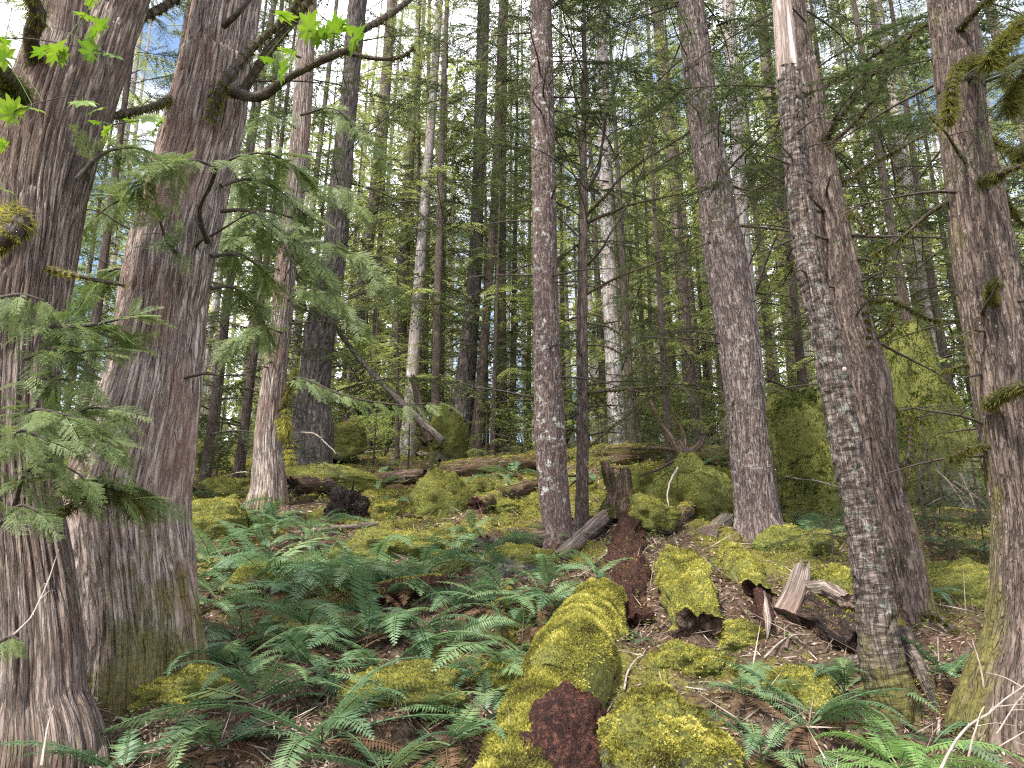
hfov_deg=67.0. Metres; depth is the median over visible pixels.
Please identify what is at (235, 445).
mossy boulder
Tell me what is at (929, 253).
young hemlock
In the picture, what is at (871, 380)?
hemlock tree
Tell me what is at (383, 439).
understorey shrub
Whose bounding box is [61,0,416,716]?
cedar tree
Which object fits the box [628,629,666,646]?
sword fern
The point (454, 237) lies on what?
distant tree
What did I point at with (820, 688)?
moss hummock
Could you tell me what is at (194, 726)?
sword fern
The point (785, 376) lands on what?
understorey shrub
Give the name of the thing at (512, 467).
sword fern
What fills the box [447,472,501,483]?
sword fern
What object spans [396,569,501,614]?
sword fern
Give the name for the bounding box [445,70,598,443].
young hemlock
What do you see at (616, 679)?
fallen twigs
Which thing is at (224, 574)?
sword fern
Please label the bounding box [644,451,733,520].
mossy boulder
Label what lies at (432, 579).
fallen log
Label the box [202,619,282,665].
sword fern
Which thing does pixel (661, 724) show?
mossy boulder
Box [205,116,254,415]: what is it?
distant tree
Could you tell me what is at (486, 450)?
hemlock sapling
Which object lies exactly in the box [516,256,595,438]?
young hemlock
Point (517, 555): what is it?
mossy boulder
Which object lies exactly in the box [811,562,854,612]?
mossy boulder
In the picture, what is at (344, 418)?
hemlock tree
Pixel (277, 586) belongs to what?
sword fern
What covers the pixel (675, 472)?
fallen branch
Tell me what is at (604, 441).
bent sapling
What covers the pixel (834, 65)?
forest tree
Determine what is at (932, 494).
hemlock sapling
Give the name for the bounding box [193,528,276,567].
sword fern
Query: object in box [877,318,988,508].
rock outcrop
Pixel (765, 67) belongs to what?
forest tree
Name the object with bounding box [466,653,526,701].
moss hummock
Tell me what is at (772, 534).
mossy boulder
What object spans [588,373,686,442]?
understorey shrub
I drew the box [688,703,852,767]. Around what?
sword fern
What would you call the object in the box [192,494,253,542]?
mossy boulder
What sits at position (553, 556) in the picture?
sword fern
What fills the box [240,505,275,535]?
sword fern
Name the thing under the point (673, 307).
young hemlock
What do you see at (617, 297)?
young hemlock
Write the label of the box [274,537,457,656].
sword fern
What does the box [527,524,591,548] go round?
sword fern
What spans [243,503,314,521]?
sword fern
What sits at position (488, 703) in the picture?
sword fern
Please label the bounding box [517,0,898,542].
fir tree
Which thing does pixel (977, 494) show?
hemlock sapling
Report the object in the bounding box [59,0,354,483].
young hemlock
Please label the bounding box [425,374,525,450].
understorey shrub
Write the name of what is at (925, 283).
forest tree
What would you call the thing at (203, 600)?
sword fern
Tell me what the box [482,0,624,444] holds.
forest tree
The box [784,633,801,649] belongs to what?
fallen branch
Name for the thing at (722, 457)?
understorey shrub
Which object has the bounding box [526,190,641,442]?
young hemlock
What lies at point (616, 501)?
hollow stump
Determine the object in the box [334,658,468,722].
mossy boulder
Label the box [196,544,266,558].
sword fern
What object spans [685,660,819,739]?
sword fern
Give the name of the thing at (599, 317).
young hemlock
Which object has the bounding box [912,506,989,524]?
fallen log
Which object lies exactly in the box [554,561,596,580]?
sword fern
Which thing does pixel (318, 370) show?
fir tree
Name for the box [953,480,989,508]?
fallen branch
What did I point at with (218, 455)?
hemlock sapling
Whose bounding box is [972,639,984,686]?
fallen branch
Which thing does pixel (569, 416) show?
understorey shrub
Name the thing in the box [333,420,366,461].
mossy boulder
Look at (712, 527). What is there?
broken stub
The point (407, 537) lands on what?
sword fern
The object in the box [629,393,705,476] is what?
dead stump
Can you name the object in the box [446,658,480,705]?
sword fern
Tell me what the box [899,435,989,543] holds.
hemlock sapling
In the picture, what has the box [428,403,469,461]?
mossy boulder
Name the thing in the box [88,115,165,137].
maple branch
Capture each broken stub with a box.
[388,452,395,471]
[410,374,432,442]
[696,512,733,537]
[773,560,811,622]
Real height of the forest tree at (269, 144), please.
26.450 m
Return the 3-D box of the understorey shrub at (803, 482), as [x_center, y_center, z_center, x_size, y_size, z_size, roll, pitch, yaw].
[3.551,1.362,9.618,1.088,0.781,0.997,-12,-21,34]
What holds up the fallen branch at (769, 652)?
on the ground
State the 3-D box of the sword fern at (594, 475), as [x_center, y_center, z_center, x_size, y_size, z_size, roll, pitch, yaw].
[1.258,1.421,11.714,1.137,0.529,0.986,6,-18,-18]
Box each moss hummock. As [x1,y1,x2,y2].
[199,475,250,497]
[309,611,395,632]
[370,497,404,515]
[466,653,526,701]
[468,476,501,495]
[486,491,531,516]
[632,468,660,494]
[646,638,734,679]
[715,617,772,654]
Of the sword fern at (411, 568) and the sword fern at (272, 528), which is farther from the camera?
the sword fern at (272, 528)
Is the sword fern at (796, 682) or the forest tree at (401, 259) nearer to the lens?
the sword fern at (796, 682)
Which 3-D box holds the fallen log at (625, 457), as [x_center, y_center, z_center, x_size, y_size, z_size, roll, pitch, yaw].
[1.725,1.242,13.979,2.058,1.142,4.561,13,-21,-36]
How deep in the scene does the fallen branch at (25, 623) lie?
2.36 m
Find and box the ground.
[63,436,1023,767]
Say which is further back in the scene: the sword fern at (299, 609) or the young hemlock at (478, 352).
the young hemlock at (478, 352)
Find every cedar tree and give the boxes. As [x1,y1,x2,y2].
[0,0,194,767]
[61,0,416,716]
[207,0,462,515]
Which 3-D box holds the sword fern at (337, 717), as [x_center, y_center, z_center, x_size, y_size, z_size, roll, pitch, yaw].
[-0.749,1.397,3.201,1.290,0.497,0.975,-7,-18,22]
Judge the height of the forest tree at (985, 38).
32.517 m
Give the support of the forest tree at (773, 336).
on the ground
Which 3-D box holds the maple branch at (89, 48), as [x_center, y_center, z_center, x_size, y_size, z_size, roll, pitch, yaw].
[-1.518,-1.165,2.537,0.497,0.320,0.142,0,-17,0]
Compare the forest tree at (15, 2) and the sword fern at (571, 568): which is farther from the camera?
the forest tree at (15, 2)
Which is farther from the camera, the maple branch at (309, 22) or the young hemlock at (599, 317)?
the young hemlock at (599, 317)
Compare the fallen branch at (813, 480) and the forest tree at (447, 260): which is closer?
the fallen branch at (813, 480)
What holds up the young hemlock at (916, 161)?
on the ground
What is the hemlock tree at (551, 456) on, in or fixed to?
on the ground
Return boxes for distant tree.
[5,9,16,61]
[63,41,149,371]
[81,2,156,385]
[201,102,277,402]
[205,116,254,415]
[212,5,297,424]
[288,90,326,392]
[306,0,394,378]
[342,0,464,385]
[429,48,468,391]
[446,1,527,393]
[490,0,575,442]
[558,24,601,441]
[615,56,649,436]
[632,48,701,372]
[692,1,785,383]
[747,11,815,384]
[807,2,909,343]
[855,2,953,316]
[896,0,948,305]
[982,1,1023,232]
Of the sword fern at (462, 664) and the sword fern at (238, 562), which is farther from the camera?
the sword fern at (238, 562)
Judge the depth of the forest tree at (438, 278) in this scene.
20.84 m
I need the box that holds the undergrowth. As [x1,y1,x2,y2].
[67,439,989,739]
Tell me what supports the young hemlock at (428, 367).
on the ground
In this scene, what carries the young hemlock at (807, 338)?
on the ground
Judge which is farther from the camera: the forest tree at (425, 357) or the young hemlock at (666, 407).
the forest tree at (425, 357)
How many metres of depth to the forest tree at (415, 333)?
21.59 m
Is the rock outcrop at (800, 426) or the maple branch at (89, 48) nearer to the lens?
the maple branch at (89, 48)
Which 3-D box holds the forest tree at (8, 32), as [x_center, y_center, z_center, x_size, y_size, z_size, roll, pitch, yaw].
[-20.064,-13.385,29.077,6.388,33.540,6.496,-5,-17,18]
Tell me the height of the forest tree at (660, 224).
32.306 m
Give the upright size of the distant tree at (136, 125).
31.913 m
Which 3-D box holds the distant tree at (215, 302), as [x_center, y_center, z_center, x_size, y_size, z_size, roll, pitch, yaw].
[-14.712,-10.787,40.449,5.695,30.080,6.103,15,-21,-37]
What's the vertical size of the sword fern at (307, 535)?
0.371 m
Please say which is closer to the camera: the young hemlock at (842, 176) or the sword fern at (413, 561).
the sword fern at (413, 561)
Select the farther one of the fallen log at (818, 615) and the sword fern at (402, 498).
the sword fern at (402, 498)
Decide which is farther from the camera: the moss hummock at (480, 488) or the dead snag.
the moss hummock at (480, 488)
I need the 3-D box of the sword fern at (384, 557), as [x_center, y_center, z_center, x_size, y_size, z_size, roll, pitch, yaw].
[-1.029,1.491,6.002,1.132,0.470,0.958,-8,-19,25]
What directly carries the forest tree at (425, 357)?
on the ground
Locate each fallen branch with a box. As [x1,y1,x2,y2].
[12,550,58,635]
[40,705,54,766]
[223,471,250,475]
[289,728,316,767]
[300,431,335,453]
[623,650,645,690]
[666,466,678,506]
[763,634,805,658]
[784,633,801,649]
[786,476,836,486]
[929,491,966,505]
[935,470,979,511]
[936,637,940,734]
[939,673,1023,767]
[943,476,966,508]
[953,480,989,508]
[959,473,974,505]
[967,706,1013,756]
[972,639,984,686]
[996,693,1023,734]
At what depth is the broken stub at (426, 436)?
15.47 m
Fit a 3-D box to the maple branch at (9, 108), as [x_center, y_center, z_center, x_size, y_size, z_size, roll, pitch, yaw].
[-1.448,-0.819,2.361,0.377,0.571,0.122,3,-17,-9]
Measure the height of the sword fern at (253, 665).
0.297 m
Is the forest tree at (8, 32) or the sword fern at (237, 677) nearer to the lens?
the sword fern at (237, 677)
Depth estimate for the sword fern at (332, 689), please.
3.54 m
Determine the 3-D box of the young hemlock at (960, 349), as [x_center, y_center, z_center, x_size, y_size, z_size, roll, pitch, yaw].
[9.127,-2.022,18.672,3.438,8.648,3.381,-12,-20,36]
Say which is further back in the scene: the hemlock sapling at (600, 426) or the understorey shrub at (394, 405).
the understorey shrub at (394, 405)
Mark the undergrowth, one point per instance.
(711, 563)
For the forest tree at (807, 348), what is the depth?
30.78 m
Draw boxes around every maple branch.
[0,36,102,193]
[6,0,122,67]
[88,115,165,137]
[259,0,365,85]
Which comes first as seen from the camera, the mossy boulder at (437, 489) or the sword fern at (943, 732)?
the sword fern at (943, 732)
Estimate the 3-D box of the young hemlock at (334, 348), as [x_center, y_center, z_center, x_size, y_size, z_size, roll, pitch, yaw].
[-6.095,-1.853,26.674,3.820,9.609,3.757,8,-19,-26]
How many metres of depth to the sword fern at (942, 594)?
5.55 m
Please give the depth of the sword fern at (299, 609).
5.14 m
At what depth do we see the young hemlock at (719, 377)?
18.90 m
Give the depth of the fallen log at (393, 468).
14.65 m
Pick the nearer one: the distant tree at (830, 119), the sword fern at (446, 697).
the sword fern at (446, 697)
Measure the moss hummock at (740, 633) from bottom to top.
0.284 m
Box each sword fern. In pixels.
[0,725,149,767]
[103,658,390,736]
[106,708,328,767]
[166,624,360,687]
[175,656,490,767]
[192,490,213,497]
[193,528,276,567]
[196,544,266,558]
[197,536,347,582]
[197,551,265,590]
[197,576,250,598]
[198,581,268,620]
[201,594,335,637]
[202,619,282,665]
[203,642,292,700]
[204,591,379,650]
[204,606,287,639]
[209,522,323,558]
[210,517,307,567]
[214,523,272,545]
[236,573,350,608]
[238,615,361,660]
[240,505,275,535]
[241,496,285,521]
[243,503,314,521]
[246,623,377,691]
[247,549,397,607]
[248,502,307,524]
[248,517,309,533]
[260,498,283,516]
[265,561,434,602]
[265,727,476,767]
[268,675,374,712]
[271,519,338,553]
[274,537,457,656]
[276,513,338,536]
[279,601,370,626]
[293,630,509,717]
[295,508,369,527]
[309,522,374,561]
[312,551,422,579]
[314,531,351,550]
[330,534,459,562]
[330,673,491,738]
[341,559,473,605]
[346,578,427,607]
[350,603,508,657]
[352,526,485,575]
[353,611,522,658]
[357,466,410,489]
[370,495,408,507]
[377,562,459,575]
[382,685,509,767]
[385,534,463,547]
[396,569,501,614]
[396,668,506,734]
[412,581,567,634]
[420,531,546,575]
[426,538,607,586]
[430,640,614,707]
[437,509,503,537]
[444,526,543,552]
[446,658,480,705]
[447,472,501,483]
[453,640,530,669]
[461,579,583,627]
[464,565,566,595]
[467,444,484,456]
[475,598,554,646]
[478,461,536,482]
[493,473,534,488]
[507,553,590,595]
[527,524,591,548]
[545,547,630,583]
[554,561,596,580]
[569,455,634,483]
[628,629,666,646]
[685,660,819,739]
[687,657,917,767]
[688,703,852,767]
[704,455,728,463]
[725,663,868,739]
[786,520,846,555]
[793,657,939,714]
[794,512,844,534]
[810,713,1023,767]
[861,713,1010,767]
[900,634,971,688]
[918,513,968,527]
[920,536,989,561]
[932,586,974,605]
[972,496,988,506]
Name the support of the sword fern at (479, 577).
on the ground
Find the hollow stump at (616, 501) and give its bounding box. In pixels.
[597,461,632,519]
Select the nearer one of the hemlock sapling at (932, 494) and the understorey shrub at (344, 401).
the hemlock sapling at (932, 494)
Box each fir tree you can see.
[213,0,499,466]
[372,0,580,455]
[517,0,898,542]
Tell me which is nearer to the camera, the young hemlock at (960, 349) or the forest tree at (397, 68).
the young hemlock at (960, 349)
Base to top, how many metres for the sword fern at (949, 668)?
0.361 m
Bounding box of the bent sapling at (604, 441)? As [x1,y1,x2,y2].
[588,371,606,442]
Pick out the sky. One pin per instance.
(4, 15)
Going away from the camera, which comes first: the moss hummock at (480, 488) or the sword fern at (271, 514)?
the sword fern at (271, 514)
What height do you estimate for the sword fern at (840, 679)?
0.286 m
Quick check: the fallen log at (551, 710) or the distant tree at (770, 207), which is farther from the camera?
the distant tree at (770, 207)
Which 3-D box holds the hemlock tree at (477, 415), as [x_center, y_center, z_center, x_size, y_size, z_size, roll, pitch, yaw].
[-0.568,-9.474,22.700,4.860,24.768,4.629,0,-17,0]
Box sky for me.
[0,0,1023,441]
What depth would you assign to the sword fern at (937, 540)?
6.95 m
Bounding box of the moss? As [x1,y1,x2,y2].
[64,446,989,767]
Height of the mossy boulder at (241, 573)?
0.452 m
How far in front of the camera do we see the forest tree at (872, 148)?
31.91 m
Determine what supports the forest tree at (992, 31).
on the ground
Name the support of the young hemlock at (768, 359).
on the ground
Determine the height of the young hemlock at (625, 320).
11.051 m
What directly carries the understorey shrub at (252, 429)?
on the ground
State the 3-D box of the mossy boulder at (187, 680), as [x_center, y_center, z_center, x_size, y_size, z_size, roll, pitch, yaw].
[-1.596,1.516,3.785,0.556,0.296,0.442,0,-17,0]
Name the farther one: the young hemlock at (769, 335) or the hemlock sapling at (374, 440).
the young hemlock at (769, 335)
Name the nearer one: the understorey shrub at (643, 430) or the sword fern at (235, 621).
the sword fern at (235, 621)
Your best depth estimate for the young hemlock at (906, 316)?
12.96 m
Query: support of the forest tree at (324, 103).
on the ground
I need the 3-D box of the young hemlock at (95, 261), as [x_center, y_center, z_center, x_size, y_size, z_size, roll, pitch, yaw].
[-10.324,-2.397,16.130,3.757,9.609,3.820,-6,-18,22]
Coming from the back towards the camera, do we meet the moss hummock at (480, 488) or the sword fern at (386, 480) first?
the sword fern at (386, 480)
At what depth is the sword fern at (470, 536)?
7.14 m
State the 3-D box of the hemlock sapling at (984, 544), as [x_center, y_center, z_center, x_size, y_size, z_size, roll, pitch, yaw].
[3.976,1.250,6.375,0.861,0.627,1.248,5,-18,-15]
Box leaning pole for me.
[336,327,445,444]
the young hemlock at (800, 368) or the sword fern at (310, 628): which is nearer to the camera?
the sword fern at (310, 628)
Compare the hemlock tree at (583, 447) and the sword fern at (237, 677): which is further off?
the hemlock tree at (583, 447)
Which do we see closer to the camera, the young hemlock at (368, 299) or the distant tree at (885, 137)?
the young hemlock at (368, 299)
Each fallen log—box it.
[192,483,205,494]
[286,468,426,496]
[288,522,378,536]
[360,446,428,454]
[370,457,418,483]
[371,571,449,605]
[383,448,428,456]
[439,452,535,475]
[465,479,537,512]
[470,525,544,551]
[474,577,629,767]
[552,494,632,563]
[567,441,729,467]
[604,510,654,626]
[651,544,723,639]
[676,500,695,532]
[716,540,776,638]
[796,590,857,653]
[805,579,854,608]
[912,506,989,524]
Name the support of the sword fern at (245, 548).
on the ground
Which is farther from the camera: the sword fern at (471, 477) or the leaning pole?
the leaning pole
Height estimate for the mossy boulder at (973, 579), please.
0.680 m
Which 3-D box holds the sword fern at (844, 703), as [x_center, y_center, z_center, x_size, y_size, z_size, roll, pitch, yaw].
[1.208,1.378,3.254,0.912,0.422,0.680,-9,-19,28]
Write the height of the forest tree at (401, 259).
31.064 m
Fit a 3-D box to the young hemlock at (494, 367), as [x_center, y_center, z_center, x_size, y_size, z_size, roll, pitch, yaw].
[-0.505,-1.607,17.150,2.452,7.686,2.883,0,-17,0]
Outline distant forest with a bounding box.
[61,51,1023,441]
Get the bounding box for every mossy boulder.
[124,662,233,720]
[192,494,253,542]
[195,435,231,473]
[224,425,254,448]
[224,559,285,596]
[285,462,385,493]
[327,525,454,564]
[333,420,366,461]
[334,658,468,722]
[407,467,473,519]
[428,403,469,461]
[482,542,540,578]
[596,680,747,767]
[628,493,681,534]
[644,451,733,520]
[751,523,839,556]
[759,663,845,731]
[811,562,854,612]
[926,556,988,611]
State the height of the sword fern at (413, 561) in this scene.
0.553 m
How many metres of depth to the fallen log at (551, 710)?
3.39 m
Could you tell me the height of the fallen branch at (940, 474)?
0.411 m
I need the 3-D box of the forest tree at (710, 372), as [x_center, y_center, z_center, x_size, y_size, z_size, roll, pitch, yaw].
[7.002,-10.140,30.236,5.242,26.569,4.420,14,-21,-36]
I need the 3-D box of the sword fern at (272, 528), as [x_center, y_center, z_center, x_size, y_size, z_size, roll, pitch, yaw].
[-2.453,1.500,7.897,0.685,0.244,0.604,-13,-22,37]
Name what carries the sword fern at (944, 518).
on the ground
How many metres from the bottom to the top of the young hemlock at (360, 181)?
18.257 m
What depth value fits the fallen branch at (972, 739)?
2.53 m
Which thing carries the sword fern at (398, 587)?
on the ground
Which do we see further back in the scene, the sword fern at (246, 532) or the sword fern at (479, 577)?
the sword fern at (246, 532)
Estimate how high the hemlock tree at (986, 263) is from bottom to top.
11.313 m
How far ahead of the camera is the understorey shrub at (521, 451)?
16.26 m
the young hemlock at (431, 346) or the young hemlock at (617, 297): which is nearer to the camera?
the young hemlock at (617, 297)
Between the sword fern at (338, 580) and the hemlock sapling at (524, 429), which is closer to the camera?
the sword fern at (338, 580)
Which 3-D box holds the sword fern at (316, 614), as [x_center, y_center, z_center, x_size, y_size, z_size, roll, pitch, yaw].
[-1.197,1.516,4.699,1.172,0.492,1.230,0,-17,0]
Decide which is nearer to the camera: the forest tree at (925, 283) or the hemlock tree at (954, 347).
the hemlock tree at (954, 347)
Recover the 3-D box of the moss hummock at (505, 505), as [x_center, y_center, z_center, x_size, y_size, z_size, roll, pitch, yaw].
[-0.176,1.596,9.650,0.797,0.513,0.679,-7,-18,21]
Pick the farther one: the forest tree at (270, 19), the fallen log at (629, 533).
the forest tree at (270, 19)
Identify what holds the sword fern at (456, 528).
on the ground
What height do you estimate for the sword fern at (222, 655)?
0.434 m
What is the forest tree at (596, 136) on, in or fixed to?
on the ground
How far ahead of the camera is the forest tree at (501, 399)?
21.91 m
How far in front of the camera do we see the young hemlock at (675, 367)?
25.79 m
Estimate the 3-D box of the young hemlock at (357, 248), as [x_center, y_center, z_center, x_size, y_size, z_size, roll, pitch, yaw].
[-7.480,-5.040,29.049,6.571,17.295,6.645,-2,-17,7]
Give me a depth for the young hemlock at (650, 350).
19.09 m
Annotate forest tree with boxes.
[0,0,119,319]
[0,2,22,53]
[2,0,172,251]
[63,4,165,426]
[64,0,234,420]
[124,0,346,432]
[220,0,360,453]
[228,0,393,422]
[301,0,473,449]
[315,0,529,453]
[318,0,520,457]
[335,1,436,407]
[337,0,494,446]
[409,0,575,447]
[417,0,593,450]
[455,0,712,444]
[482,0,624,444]
[517,0,697,292]
[571,1,783,437]
[603,1,785,444]
[611,2,701,440]
[650,27,716,405]
[667,0,914,389]
[671,0,876,388]
[736,0,854,385]
[742,0,1018,368]
[806,0,944,328]
[812,0,959,345]
[820,0,1023,202]
[821,2,950,326]
[907,0,1023,308]
[919,7,1023,356]
[991,0,1023,207]
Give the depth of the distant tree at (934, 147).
47.28 m
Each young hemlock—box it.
[58,0,243,498]
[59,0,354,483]
[59,82,146,467]
[59,127,158,431]
[63,166,112,425]
[198,0,357,478]
[199,150,298,441]
[201,65,390,417]
[201,87,380,422]
[203,200,333,429]
[269,0,473,449]
[283,0,497,447]
[291,239,371,419]
[292,69,457,425]
[292,102,458,441]
[293,71,430,411]
[330,0,533,450]
[330,238,425,454]
[342,102,532,444]
[344,242,438,459]
[356,75,508,430]
[375,231,458,447]
[406,90,568,445]
[422,5,598,448]
[435,162,533,455]
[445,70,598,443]
[447,261,521,443]
[467,3,720,443]
[477,193,533,436]
[497,72,648,425]
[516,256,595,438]
[523,1,768,445]
[524,83,661,442]
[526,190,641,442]
[557,78,715,420]
[564,171,693,443]
[566,41,719,442]
[566,77,767,469]
[588,6,813,442]
[588,124,725,444]
[594,74,715,419]
[624,19,820,443]
[633,69,764,441]
[640,204,718,435]
[656,0,949,443]
[667,203,725,444]
[693,35,820,430]
[700,62,815,392]
[701,178,815,430]
[718,64,947,443]
[736,0,1023,371]
[739,0,1022,411]
[760,207,812,390]
[761,1,955,387]
[766,34,906,376]
[784,0,1023,419]
[788,260,877,383]
[842,0,1023,413]
[847,19,1023,406]
[851,0,1021,421]
[852,201,897,329]
[857,143,966,407]
[886,121,1021,426]
[944,95,1023,421]
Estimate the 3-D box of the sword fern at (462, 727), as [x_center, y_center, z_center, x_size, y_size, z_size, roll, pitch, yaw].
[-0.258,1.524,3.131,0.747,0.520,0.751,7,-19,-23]
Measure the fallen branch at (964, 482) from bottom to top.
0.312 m
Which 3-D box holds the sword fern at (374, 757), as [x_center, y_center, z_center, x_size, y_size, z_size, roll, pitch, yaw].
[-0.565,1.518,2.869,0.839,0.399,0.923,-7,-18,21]
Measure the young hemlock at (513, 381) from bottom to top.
15.375 m
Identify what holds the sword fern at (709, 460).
on the ground
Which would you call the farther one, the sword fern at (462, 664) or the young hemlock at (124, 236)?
the young hemlock at (124, 236)
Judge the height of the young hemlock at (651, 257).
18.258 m
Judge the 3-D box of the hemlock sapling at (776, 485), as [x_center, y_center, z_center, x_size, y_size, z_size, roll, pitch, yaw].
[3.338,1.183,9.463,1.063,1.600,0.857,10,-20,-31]
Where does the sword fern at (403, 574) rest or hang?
on the ground
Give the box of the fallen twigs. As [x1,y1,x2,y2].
[84,455,1023,767]
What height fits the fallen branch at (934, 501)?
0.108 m
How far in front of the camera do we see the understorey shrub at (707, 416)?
20.32 m
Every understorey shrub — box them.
[199,396,256,469]
[251,395,293,455]
[333,382,378,421]
[337,388,426,456]
[362,366,450,441]
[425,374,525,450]
[475,374,533,439]
[482,394,573,454]
[513,376,605,446]
[566,387,658,437]
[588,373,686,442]
[640,392,706,443]
[671,366,721,444]
[703,436,730,470]
[715,366,797,404]
[774,469,826,502]
[953,436,984,490]
[960,380,974,425]
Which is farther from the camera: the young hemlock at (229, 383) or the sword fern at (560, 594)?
the young hemlock at (229, 383)
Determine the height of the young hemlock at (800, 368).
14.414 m
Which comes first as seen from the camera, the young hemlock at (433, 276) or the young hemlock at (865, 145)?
the young hemlock at (865, 145)
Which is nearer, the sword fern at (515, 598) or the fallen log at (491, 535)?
the sword fern at (515, 598)
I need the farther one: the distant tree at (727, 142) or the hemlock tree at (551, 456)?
the distant tree at (727, 142)
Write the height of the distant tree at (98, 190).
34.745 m
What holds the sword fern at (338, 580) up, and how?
on the ground
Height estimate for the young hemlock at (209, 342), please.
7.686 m
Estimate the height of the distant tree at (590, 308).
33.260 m
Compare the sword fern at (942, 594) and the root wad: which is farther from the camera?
the root wad
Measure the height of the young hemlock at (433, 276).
18.250 m
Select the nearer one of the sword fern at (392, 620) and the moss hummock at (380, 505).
the sword fern at (392, 620)
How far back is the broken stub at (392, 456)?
16.86 m
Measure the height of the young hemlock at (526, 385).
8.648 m
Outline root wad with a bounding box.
[323,481,370,519]
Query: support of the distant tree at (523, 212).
on the ground
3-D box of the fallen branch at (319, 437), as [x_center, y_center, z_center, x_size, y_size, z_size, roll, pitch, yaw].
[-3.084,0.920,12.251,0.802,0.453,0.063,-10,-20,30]
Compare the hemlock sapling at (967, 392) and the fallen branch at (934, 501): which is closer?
the fallen branch at (934, 501)
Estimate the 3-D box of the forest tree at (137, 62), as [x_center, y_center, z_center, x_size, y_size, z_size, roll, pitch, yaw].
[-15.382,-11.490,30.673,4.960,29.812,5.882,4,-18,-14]
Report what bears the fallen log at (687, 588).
on the ground
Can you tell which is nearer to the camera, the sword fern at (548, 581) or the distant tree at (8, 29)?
the sword fern at (548, 581)
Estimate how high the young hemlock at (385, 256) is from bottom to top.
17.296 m
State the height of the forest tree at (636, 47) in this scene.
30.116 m
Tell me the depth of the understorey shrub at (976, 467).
9.46 m
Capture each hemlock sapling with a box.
[197,385,249,475]
[352,391,405,467]
[372,394,435,470]
[465,385,514,456]
[499,398,534,452]
[567,385,619,450]
[614,391,658,442]
[757,516,847,562]
[767,507,923,573]
[768,417,825,518]
[780,463,812,507]
[897,412,939,508]
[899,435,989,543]
[903,411,982,536]
[905,388,987,506]
[910,487,989,564]
[916,500,989,563]
[938,422,989,530]
[957,353,973,414]
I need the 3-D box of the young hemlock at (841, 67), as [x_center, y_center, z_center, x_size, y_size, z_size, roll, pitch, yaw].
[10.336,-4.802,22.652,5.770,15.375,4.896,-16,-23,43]
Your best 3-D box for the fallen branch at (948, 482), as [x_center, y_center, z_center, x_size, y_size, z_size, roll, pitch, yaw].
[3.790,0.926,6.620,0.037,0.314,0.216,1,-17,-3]
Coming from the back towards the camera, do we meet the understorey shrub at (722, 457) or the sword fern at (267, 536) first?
the understorey shrub at (722, 457)
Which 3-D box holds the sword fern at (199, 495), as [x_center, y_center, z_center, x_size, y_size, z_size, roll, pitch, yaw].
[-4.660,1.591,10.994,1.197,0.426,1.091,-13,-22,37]
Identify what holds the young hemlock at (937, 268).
on the ground
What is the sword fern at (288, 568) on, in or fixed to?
on the ground
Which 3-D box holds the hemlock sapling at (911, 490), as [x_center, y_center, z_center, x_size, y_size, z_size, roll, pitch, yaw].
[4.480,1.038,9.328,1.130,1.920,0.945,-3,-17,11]
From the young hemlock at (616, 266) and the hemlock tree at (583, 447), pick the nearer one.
the hemlock tree at (583, 447)
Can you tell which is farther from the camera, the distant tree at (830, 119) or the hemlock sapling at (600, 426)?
the distant tree at (830, 119)
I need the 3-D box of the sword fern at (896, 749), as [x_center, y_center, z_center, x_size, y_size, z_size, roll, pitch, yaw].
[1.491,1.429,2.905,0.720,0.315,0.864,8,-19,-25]
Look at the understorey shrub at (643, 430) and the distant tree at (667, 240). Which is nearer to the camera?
the understorey shrub at (643, 430)
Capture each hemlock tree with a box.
[287,0,446,447]
[390,0,673,548]
[401,0,574,455]
[421,0,776,530]
[603,0,1023,634]
[609,0,872,458]
[735,0,1023,755]
[878,182,1023,478]
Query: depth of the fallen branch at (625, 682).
3.81 m
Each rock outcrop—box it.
[766,385,921,528]
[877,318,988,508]
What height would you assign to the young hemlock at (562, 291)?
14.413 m
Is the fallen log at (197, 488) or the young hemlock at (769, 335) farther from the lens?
the young hemlock at (769, 335)
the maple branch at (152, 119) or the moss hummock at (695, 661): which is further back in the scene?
the moss hummock at (695, 661)
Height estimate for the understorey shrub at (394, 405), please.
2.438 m
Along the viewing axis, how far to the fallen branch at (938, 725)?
3.67 m
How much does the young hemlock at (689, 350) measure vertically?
12.492 m
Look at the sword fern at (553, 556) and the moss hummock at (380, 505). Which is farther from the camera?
the moss hummock at (380, 505)
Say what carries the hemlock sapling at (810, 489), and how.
on the ground
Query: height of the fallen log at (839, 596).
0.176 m
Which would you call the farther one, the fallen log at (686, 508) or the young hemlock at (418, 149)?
the young hemlock at (418, 149)
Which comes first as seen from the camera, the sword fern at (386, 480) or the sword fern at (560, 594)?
the sword fern at (560, 594)
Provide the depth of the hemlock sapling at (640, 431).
13.87 m
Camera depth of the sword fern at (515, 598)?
4.90 m
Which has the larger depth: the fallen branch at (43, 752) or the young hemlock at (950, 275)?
the young hemlock at (950, 275)
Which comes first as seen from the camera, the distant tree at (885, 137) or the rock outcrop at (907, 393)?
the rock outcrop at (907, 393)
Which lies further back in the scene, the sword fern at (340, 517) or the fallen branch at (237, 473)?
the fallen branch at (237, 473)
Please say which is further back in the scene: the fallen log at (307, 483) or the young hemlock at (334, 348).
the young hemlock at (334, 348)
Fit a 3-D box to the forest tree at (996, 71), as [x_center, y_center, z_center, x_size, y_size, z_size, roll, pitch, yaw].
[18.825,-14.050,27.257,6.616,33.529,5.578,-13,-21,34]
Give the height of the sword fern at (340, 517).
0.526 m
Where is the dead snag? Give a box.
[751,0,943,732]
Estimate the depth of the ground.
4.24 m

